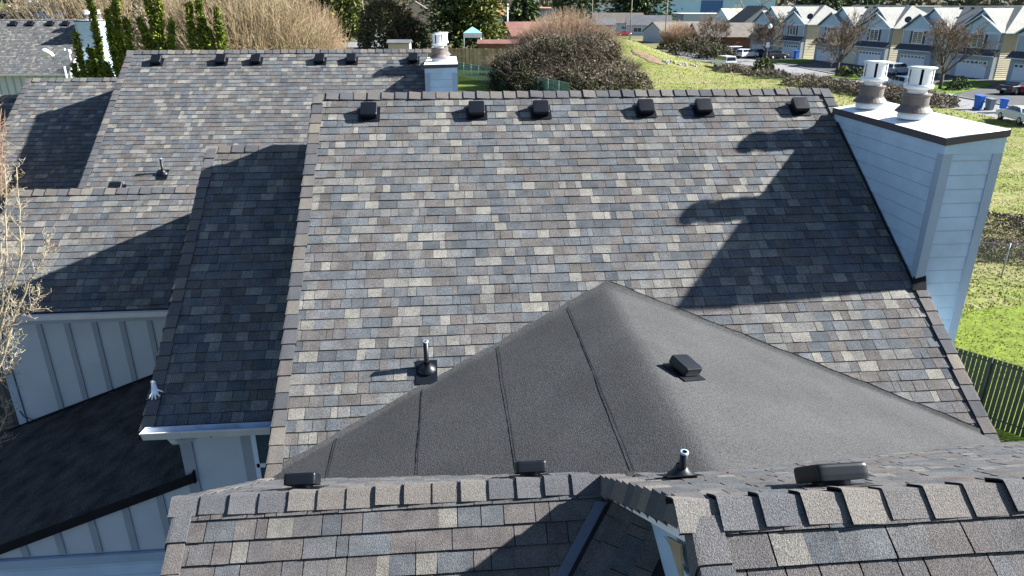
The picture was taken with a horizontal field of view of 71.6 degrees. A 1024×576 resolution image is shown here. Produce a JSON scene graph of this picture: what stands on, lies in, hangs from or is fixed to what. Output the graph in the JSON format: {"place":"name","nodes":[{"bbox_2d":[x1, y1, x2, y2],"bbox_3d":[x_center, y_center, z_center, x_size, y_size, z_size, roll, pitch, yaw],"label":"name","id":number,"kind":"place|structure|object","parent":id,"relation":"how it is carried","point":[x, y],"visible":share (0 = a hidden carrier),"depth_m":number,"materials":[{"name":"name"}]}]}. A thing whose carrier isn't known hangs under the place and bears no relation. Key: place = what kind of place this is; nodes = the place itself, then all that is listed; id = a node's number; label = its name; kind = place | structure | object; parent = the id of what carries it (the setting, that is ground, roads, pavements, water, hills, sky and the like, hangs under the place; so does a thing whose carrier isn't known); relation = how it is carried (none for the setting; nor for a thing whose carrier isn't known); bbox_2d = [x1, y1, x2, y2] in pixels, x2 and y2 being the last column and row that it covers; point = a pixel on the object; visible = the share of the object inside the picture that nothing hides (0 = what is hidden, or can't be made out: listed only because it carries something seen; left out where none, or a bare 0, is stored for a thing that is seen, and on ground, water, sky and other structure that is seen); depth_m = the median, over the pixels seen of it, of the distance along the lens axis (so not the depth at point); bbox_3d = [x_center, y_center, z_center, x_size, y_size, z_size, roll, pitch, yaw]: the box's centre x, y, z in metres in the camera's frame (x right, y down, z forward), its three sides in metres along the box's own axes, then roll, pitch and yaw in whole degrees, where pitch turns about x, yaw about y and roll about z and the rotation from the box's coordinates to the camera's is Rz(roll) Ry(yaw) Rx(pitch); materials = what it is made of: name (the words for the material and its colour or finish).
{"place":"outdoors","nodes":[
{"label":"outdoors","id":0,"kind":"place"},
{"bbox_2d":[0,10,115,94],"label":"apartment building","id":1,"kind":"structure","parent":0,"point":[23,42],"depth_m":51.69,"materials":[{"name":"tile"}]},
{"bbox_2d":[344,31,463,49],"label":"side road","id":2,"kind":"structure","parent":0,"point":[351,46],"depth_m":174.24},
{"bbox_2d":[404,1,437,38],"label":"tan house","id":3,"kind":"structure","parent":0,"point":[416,4],"depth_m":203.03,"materials":[{"name":"paint"}]},
{"bbox_2d":[458,76,518,91],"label":"back lawn","id":4,"kind":"structure","parent":0,"point":[468,84],"depth_m":91.74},
{"bbox_2d":[482,51,512,68],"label":"leaning bush","id":5,"kind":"object","parent":4,"relation":"on","point":[489,62],"visible":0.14,"depth_m":104.64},
{"bbox_2d":[457,62,568,90],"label":"wire fence","id":6,"kind":"object","parent":4,"relation":"on","point":[471,71],"visible":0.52,"depth_m":94.91,"materials":[{"name":"green metal"}]},
{"bbox_2d":[498,21,583,45],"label":"red roof house","id":7,"kind":"structure","parent":0,"point":[512,25],"depth_m":165.02,"materials":[{"name":"brown brick"}]},
{"bbox_2d":[580,18,615,35],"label":"pink house","id":8,"kind":"structure","parent":0,"point":[612,21],"depth_m":229.32,"materials":[{"name":"paint"}]},
{"bbox_2d":[571,3,628,17],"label":"warehouse","id":9,"kind":"structure","parent":0,"point":[604,7],"depth_m":415.20,"materials":[{"name":"white paint"}]},
{"bbox_2d":[631,49,664,64],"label":"dirt track","id":10,"kind":"structure","parent":0,"point":[649,58],"depth_m":113.81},
{"bbox_2d":[283,12,1023,441],"bbox_3d":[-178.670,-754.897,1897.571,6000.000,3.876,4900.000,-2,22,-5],"label":"ground","id":11,"kind":"structure","parent":0,"point":[1009,162],"depth_m":59.89,"materials":[{"name":"green plant"}]},
{"bbox_2d":[0,0,74,18],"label":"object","id":12,"kind":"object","parent":11,"relation":"on","point":[22,16],"depth_m":62.38,"materials":[{"name":"plant"}]},
{"bbox_2d":[40,48,71,77],"bbox_3d":[-23.234,-8.555,37.573,1.424,7.820,0.315,-2,22,-5],"label":"floodlight pole","id":13,"kind":"object","parent":11,"relation":"on","point":[50,53],"visible":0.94,"depth_m":36.18,"materials":[{"name":"metal"}]},
{"bbox_2d":[69,0,112,77],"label":"juniper","id":14,"kind":"object","parent":11,"relation":"on","point":[93,67],"visible":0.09,"depth_m":34.70,"materials":[{"name":"green plant"}]},
{"bbox_2d":[0,0,187,49],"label":"bare shrub","id":15,"kind":"object","parent":11,"relation":"on","point":[76,7],"visible":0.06,"depth_m":62.09,"materials":[{"name":"plant"}]},
{"bbox_2d":[99,0,138,77],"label":"juniper","id":16,"kind":"object","parent":11,"relation":"on","point":[118,47],"visible":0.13,"depth_m":34.41,"materials":[{"name":"green plant"}]},
{"bbox_2d":[122,0,153,50],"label":"rusty shrub","id":17,"kind":"object","parent":11,"relation":"on","point":[136,34],"visible":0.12,"depth_m":59.15,"materials":[{"name":"brown plant"}]},
{"bbox_2d":[133,0,177,49],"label":"juniper","id":18,"kind":"object","parent":11,"relation":"on","point":[155,39],"visible":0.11,"depth_m":34.36,"materials":[{"name":"green plant"}]},
{"bbox_2d":[183,0,200,49],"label":"juniper","id":19,"kind":"object","parent":11,"relation":"on","point":[192,33],"visible":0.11,"depth_m":34.50,"materials":[{"name":"green plant"}]},
{"bbox_2d":[193,0,229,49],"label":"juniper","id":20,"kind":"object","parent":11,"relation":"on","point":[207,39],"visible":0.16,"depth_m":34.61,"materials":[{"name":"green plant"}]},
{"bbox_2d":[134,0,353,49],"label":"willow shrub","id":21,"kind":"object","parent":11,"relation":"on","point":[254,25],"visible":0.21,"depth_m":50.43,"materials":[{"name":"plant"}]},
{"bbox_2d":[289,0,354,49],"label":"bare shrub","id":22,"kind":"object","parent":11,"relation":"on","point":[334,30],"visible":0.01,"depth_m":60.74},
{"bbox_2d":[303,0,345,30],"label":"conifer","id":23,"kind":"object","parent":11,"relation":"on","point":[324,4],"visible":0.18,"depth_m":263.00,"materials":[{"name":"green plant"}]},
{"bbox_2d":[319,0,368,42],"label":"conifer","id":24,"kind":"object","parent":11,"relation":"on","point":[345,9],"visible":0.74,"depth_m":191.27,"materials":[{"name":"green plant"}]},
{"bbox_2d":[349,0,431,48],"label":"olive bush","id":25,"kind":"object","parent":11,"relation":"on","point":[403,26],"visible":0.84,"depth_m":159.47,"materials":[{"name":"green plant"}]},
{"bbox_2d":[386,39,412,48],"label":"utility shed","id":26,"kind":"structure","parent":11,"relation":"on","point":[399,43],"depth_m":141.39,"materials":[{"name":"grey paint"}]},
{"bbox_2d":[406,0,493,48],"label":"conifer","id":27,"kind":"object","parent":11,"relation":"on","point":[444,15],"visible":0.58,"depth_m":155.95,"materials":[{"name":"green plant"}]},
{"bbox_2d":[427,48,515,67],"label":"wooden fence","id":28,"kind":"object","parent":11,"relation":"on","point":[476,56],"visible":0.33,"depth_m":113.18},
{"bbox_2d":[463,27,481,54],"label":"canopy tent","id":29,"kind":"object","parent":11,"relation":"on","point":[472,32],"visible":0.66,"depth_m":139.73,"materials":[{"name":"fabric"}]},
{"bbox_2d":[441,0,510,47],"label":"conifer","id":30,"kind":"object","parent":11,"relation":"on","point":[490,14],"visible":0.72,"depth_m":155.20,"materials":[{"name":"green plant"}]},
{"bbox_2d":[477,39,518,48],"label":"shed","id":31,"kind":"structure","parent":11,"relation":"on","point":[492,43],"depth_m":136.42,"materials":[{"name":"red brick"}]},
{"bbox_2d":[0,0,1023,16],"bbox_3d":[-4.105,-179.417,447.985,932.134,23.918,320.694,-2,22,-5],"label":"distant tree belt","id":32,"kind":"object","parent":11,"relation":"on","point":[544,3],"visible":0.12,"depth_m":455.33,"materials":[{"name":"green plant"}]},
{"bbox_2d":[497,0,543,23],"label":"conifer","id":33,"kind":"object","parent":11,"relation":"on","point":[524,10],"visible":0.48,"depth_m":213.20,"materials":[{"name":"green plant"}]},
{"bbox_2d":[537,8,559,20],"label":"white house","id":34,"kind":"structure","parent":11,"relation":"on","point":[546,11],"depth_m":279.56,"materials":[{"name":"paint"}]},
{"bbox_2d":[505,5,630,68],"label":"bare shrub","id":35,"kind":"object","parent":11,"relation":"on","point":[573,24],"visible":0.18,"depth_m":93.18,"materials":[{"name":"plant"}]},
{"bbox_2d":[480,22,673,91],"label":"bramble bank","id":36,"kind":"structure","parent":11,"relation":"on","point":[578,65],"depth_m":85.55,"materials":[{"name":"brown plant"}]},
{"bbox_2d":[551,0,613,20],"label":"conifer","id":37,"kind":"object","parent":11,"relation":"on","point":[577,5],"visible":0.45,"depth_m":279.71,"materials":[{"name":"green plant"}]},
{"bbox_2d":[592,13,643,31],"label":"bungalow","id":38,"kind":"object","parent":11,"relation":"on","point":[620,20],"visible":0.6,"depth_m":246.83,"materials":[{"name":"grey paint"}]},
{"bbox_2d":[602,0,652,12],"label":"conifer","id":39,"kind":"object","parent":11,"relation":"on","point":[613,4],"visible":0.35,"depth_m":314.22,"materials":[{"name":"green plant"}]},
{"bbox_2d":[612,0,681,20],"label":"conifer","id":40,"kind":"object","parent":11,"relation":"on","point":[655,3],"visible":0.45,"depth_m":309.97,"materials":[{"name":"green plant"}]},
{"bbox_2d":[625,15,671,34],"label":"bungalow","id":41,"kind":"object","parent":11,"relation":"on","point":[639,23],"visible":0.41,"depth_m":229.64,"materials":[{"name":"grey paint"}]},
{"bbox_2d":[658,20,696,50],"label":"bare shrub","id":42,"kind":"object","parent":11,"relation":"on","point":[675,30],"visible":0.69,"depth_m":153.68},
{"bbox_2d":[662,59,696,66],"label":"rubble heap","id":43,"kind":"object","parent":11,"relation":"on","point":[668,61],"visible":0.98,"depth_m":112.03,"materials":[{"name":"stone"}]},
{"bbox_2d":[642,21,720,42],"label":"bungalow","id":44,"kind":"object","parent":11,"relation":"on","point":[650,31],"visible":0.16,"depth_m":190.04,"materials":[{"name":"grey"}]},
{"bbox_2d":[671,13,715,21],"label":"warehouse","id":45,"kind":"structure","parent":11,"relation":"on","point":[688,16],"depth_m":317.57,"materials":[{"name":"grey"}]},
{"bbox_2d":[654,30,738,59],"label":"field shrub","id":46,"kind":"object","parent":11,"relation":"on","point":[713,49],"visible":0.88,"depth_m":137.94,"materials":[{"name":"brown plant"}]},
{"bbox_2d":[686,12,733,42],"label":"bare tree","id":47,"kind":"object","parent":11,"relation":"on","point":[722,27],"visible":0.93,"depth_m":145.94,"materials":[{"name":"brown plant"}]},
{"bbox_2d":[712,55,736,66],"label":"parked car","id":48,"kind":"object","parent":11,"relation":"on","point":[722,59],"visible":0.37,"depth_m":114.61,"materials":[{"name":"white paint"}]},
{"bbox_2d":[713,8,743,22],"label":"cottage","id":49,"kind":"structure","parent":11,"relation":"on","point":[727,13],"depth_m":224.78,"materials":[{"name":"white paint"}]},
{"bbox_2d":[727,6,767,22],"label":"cottage","id":50,"kind":"structure","parent":11,"relation":"on","point":[748,14],"depth_m":177.26,"materials":[{"name":"grey"}]},
{"bbox_2d":[711,62,793,77],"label":"field shrub","id":51,"kind":"object","parent":11,"relation":"on","point":[734,67],"visible":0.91,"depth_m":107.93,"materials":[{"name":"brown plant"}]},
{"bbox_2d":[751,56,775,74],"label":"shrub","id":52,"kind":"object","parent":11,"relation":"on","point":[765,62],"visible":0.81,"depth_m":105.10,"materials":[{"name":"green plant"}]},
{"bbox_2d":[747,5,836,57],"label":"row house","id":53,"kind":"structure","parent":11,"relation":"on","point":[800,35],"depth_m":136.43,"materials":[{"name":"beige"}]},
{"bbox_2d":[781,44,797,57],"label":"garage door","id":54,"kind":"structure","parent":53,"relation":"in","point":[789,49],"depth_m":137.83,"materials":[{"name":"white"}]},
{"bbox_2d":[795,0,854,10],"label":"conifer","id":55,"kind":"object","parent":11,"relation":"on","point":[834,6],"visible":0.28,"depth_m":315.40,"materials":[{"name":"green plant"}]},
{"bbox_2d":[839,0,885,6],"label":"conifer","id":56,"kind":"object","parent":11,"relation":"on","point":[866,2],"visible":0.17,"depth_m":326.84,"materials":[{"name":"green plant"}]},
{"bbox_2d":[811,5,925,65],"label":"row house","id":57,"kind":"structure","parent":11,"relation":"on","point":[886,35],"depth_m":118.50,"materials":[{"name":"beige"}]},
{"bbox_2d":[816,47,834,61],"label":"garage door","id":58,"kind":"structure","parent":57,"relation":"in","point":[824,56],"depth_m":129.00,"materials":[{"name":"white metal"}]},
{"bbox_2d":[857,50,880,65],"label":"garage door","id":59,"kind":"structure","parent":57,"relation":"in","point":[864,55],"depth_m":119.22,"materials":[{"name":"white metal"}]},
{"bbox_2d":[868,29,879,40],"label":"window","id":60,"kind":"structure","parent":57,"relation":"in","point":[873,34],"depth_m":117.76,"materials":[{"name":"glass"}]},
{"bbox_2d":[779,69,968,108],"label":"bramble hedge","id":61,"kind":"object","parent":11,"relation":"on","point":[893,93],"visible":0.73,"depth_m":83.22,"materials":[{"name":"brown plant"}]},
{"bbox_2d":[741,55,1023,105],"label":"driveway court","id":62,"kind":"object","parent":11,"relation":"on","point":[990,91],"depth_m":97.23,"materials":[{"name":"asphalt"}]},
{"bbox_2d":[735,49,758,57],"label":"parked car","id":63,"kind":"object","parent":62,"relation":"on","point":[744,53],"visible":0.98,"depth_m":135.13,"materials":[{"name":"white paint"}]},
{"bbox_2d":[762,50,788,59],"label":"parked car","id":64,"kind":"object","parent":62,"relation":"on","point":[771,54],"visible":0.74,"depth_m":132.13,"materials":[{"name":"black paint"}]},
{"bbox_2d":[751,56,1010,106],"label":"kerb","id":65,"kind":"structure","parent":62,"relation":"on","point":[883,82],"depth_m":106.53,"materials":[{"name":"concrete"}]},
{"bbox_2d":[885,75,908,86],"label":"parked car","id":66,"kind":"object","parent":62,"relation":"on","point":[901,79],"visible":0.16,"depth_m":85.81,"materials":[{"name":"blue paint"}]},
{"bbox_2d":[885,62,910,74],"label":"parked car","id":67,"kind":"object","parent":62,"relation":"on","point":[895,68],"visible":0.59,"depth_m":103.84,"materials":[{"name":"silver metal"}]},
{"bbox_2d":[996,80,1023,94],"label":"parked car","id":68,"kind":"object","parent":62,"relation":"on","point":[1013,86],"visible":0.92,"depth_m":81.97,"materials":[{"name":"red paint"}]},
{"bbox_2d":[893,6,1023,79],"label":"row house","id":69,"kind":"structure","parent":11,"relation":"on","point":[913,47],"depth_m":101.28,"materials":[{"name":"beige"}]},
{"bbox_2d":[899,54,925,65],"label":"garage door","id":70,"kind":"structure","parent":69,"relation":"in","point":[910,60],"depth_m":110.50,"materials":[{"name":"white metal"}]},
{"bbox_2d":[911,31,923,43],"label":"window","id":71,"kind":"structure","parent":69,"relation":"in","point":[913,41],"depth_m":109.56,"materials":[{"name":"glass"}]},
{"bbox_2d":[954,59,987,78],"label":"garage door","id":72,"kind":"structure","parent":69,"relation":"in","point":[964,67],"depth_m":100.98,"materials":[{"name":"white metal"}]},
{"bbox_2d":[970,34,985,47],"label":"window","id":73,"kind":"structure","parent":69,"relation":"in","point":[981,38],"depth_m":99.92,"materials":[{"name":"glass"}]},
{"bbox_2d":[957,119,1023,389],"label":"field grass","id":74,"kind":"structure","parent":11,"relation":"on","point":[1020,286],"depth_m":27.32,"materials":[{"name":"plant"}]},
{"bbox_2d":[975,241,1023,277],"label":"wire fence","id":75,"kind":"object","parent":11,"relation":"on","point":[1007,255],"visible":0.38,"depth_m":27.52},
{"bbox_2d":[976,229,1023,265],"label":"bramble strip","id":76,"kind":"object","parent":11,"relation":"on","point":[989,238],"visible":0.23,"depth_m":29.93,"materials":[{"name":"brown plant"}]},
{"bbox_2d":[983,211,1023,236],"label":"bramble strip","id":77,"kind":"object","parent":11,"relation":"on","point":[1016,222],"visible":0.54,"depth_m":33.74,"materials":[{"name":"brown plant"}]},
{"bbox_2d":[995,105,1023,124],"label":"parked car","id":78,"kind":"object","parent":11,"relation":"on","point":[1015,112],"visible":1,"depth_m":62.88,"materials":[{"name":"white paint"}]},
{"bbox_2d":[1005,27,1023,80],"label":"row house","id":79,"kind":"structure","parent":11,"relation":"on","point":[1016,67],"depth_m":94.36,"materials":[{"name":"blue"}]},
{"bbox_2d":[1010,64,1023,80],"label":"garage door","id":80,"kind":"structure","parent":79,"relation":"in","point":[1018,69],"depth_m":94.40,"materials":[{"name":"white metal"}]},
{"bbox_2d":[638,0,775,14],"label":"warehouse","id":81,"kind":"structure","parent":0,"point":[701,6],"depth_m":388.56,"materials":[{"name":"white paint"}]},
{"bbox_2d":[687,23,753,48],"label":"brick house","id":82,"kind":"structure","parent":0,"point":[739,34],"depth_m":158.38,"materials":[{"name":"brown"}]},
{"bbox_2d":[771,59,810,63],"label":"front lawn","id":83,"kind":"structure","parent":0,"point":[792,61],"depth_m":127.70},
{"bbox_2d":[747,10,795,60],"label":"bare tree","id":84,"kind":"object","parent":83,"relation":"on","point":[757,33],"visible":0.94,"depth_m":126.74,"materials":[{"name":"brown plant"}]},
{"bbox_2d":[613,37,1017,126],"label":"tall field grass","id":85,"kind":"structure","parent":0,"point":[716,82],"depth_m":97.65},
{"bbox_2d":[661,50,1023,122],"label":"street","id":86,"kind":"structure","parent":0,"point":[790,69],"depth_m":108.56,"materials":[{"name":"asphalt"}]},
{"bbox_2d":[972,94,986,108],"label":"wheeled bin","id":87,"kind":"object","parent":86,"relation":"on","point":[979,99],"visible":1,"depth_m":70.91,"materials":[{"name":"blue plastic"}]},
{"bbox_2d":[983,98,997,109],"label":"wheeled bin","id":88,"kind":"object","parent":86,"relation":"on","point":[990,103],"visible":1,"depth_m":70.53,"materials":[{"name":"grey plastic"}]},
{"bbox_2d":[999,98,1009,108],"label":"wheeled bin","id":89,"kind":"object","parent":86,"relation":"on","point":[1004,103],"visible":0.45,"depth_m":68.76,"materials":[{"name":"blue plastic"}]},
{"bbox_2d":[830,74,859,79],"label":"front lawn","id":90,"kind":"structure","parent":0,"point":[845,77],"depth_m":100.59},
{"bbox_2d":[806,6,887,75],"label":"bare tree","id":91,"kind":"object","parent":90,"relation":"on","point":[847,40],"visible":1,"depth_m":100.31,"materials":[{"name":"brown plant"}]},
{"bbox_2d":[841,66,865,77],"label":"dark shrub","id":92,"kind":"object","parent":90,"relation":"on","point":[853,70],"visible":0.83,"depth_m":101.08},
{"bbox_2d":[914,6,940,12],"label":"warehouse","id":93,"kind":"structure","parent":0,"point":[926,9],"depth_m":277.58,"materials":[{"name":"grey"}]},
{"bbox_2d":[931,79,994,93],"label":"front lawn","id":94,"kind":"structure","parent":0,"point":[975,84],"depth_m":90.94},
{"bbox_2d":[945,75,972,90],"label":"rose shrub","id":95,"kind":"object","parent":94,"relation":"on","point":[951,84],"visible":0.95,"depth_m":86.52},
{"bbox_2d":[922,12,999,88],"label":"bare tree","id":96,"kind":"object","parent":94,"relation":"on","point":[943,30],"visible":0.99,"depth_m":84.65,"materials":[{"name":"brown plant"}]},
{"bbox_2d":[954,305,1023,441],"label":"mown lawn","id":97,"kind":"structure","parent":0,"point":[995,326],"depth_m":22.79,"materials":[{"name":"plant"}]},
{"bbox_2d":[955,347,1023,436],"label":"slatted fence","id":98,"kind":"object","parent":97,"relation":"on","point":[987,378],"visible":0.22,"depth_m":17.69,"materials":[{"name":"metal"}]},
{"label":"side yard","id":99,"kind":"structure","parent":0,"visible":0},
{"bbox_2d":[0,95,17,201],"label":"bare bush","id":100,"kind":"object","parent":99,"relation":"on","point":[2,152],"visible":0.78,"depth_m":17.44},
{"bbox_2d":[0,367,19,433],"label":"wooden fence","id":101,"kind":"object","parent":99,"relation":"on","point":[4,392],"depth_m":13.65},
{"bbox_2d":[0,157,59,448],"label":"birch tree","id":102,"kind":"object","parent":99,"relation":"on","point":[7,338],"visible":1,"depth_m":10.15,"materials":[{"name":"plant"}]},
{"bbox_2d":[0,186,196,575],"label":"townhouse","id":103,"kind":"structure","parent":99,"relation":"on","point":[91,484],"depth_m":12.25,"materials":[{"name":"tile"}]},
{"bbox_2d":[0,32,457,310],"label":"townhouse","id":104,"kind":"structure","parent":99,"relation":"on","point":[154,118],"depth_m":18.54,"materials":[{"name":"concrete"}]},
{"bbox_2d":[138,60,1011,492],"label":"townhouse","id":105,"kind":"structure","parent":99,"relation":"on","point":[400,284],"depth_m":9.39,"materials":[{"name":"tile"}]},
{"bbox_2d":[148,381,162,399],"bbox_3d":[-4.580,1.312,9.154,0.175,0.166,0.245,-5,22,-12],"label":"work glove","id":106,"kind":"object","parent":105,"relation":"on","point":[154,390],"visible":1,"depth_m":9.13,"materials":[{"name":"white fabric"}]},
{"bbox_2d":[250,434,269,478],"bbox_3d":[-3.023,2.392,9.458,0.750,1.600,0.019,-2,22,-5],"label":"window","id":107,"kind":"structure","parent":105,"relation":"in","point":[260,443],"depth_m":9.34,"materials":[{"name":"glass"}]},
{"bbox_2d":[160,441,1023,575],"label":"townhouse","id":108,"kind":"structure","parent":99,"relation":"on","point":[953,511],"depth_m":5.06,"materials":[{"name":"tile"}]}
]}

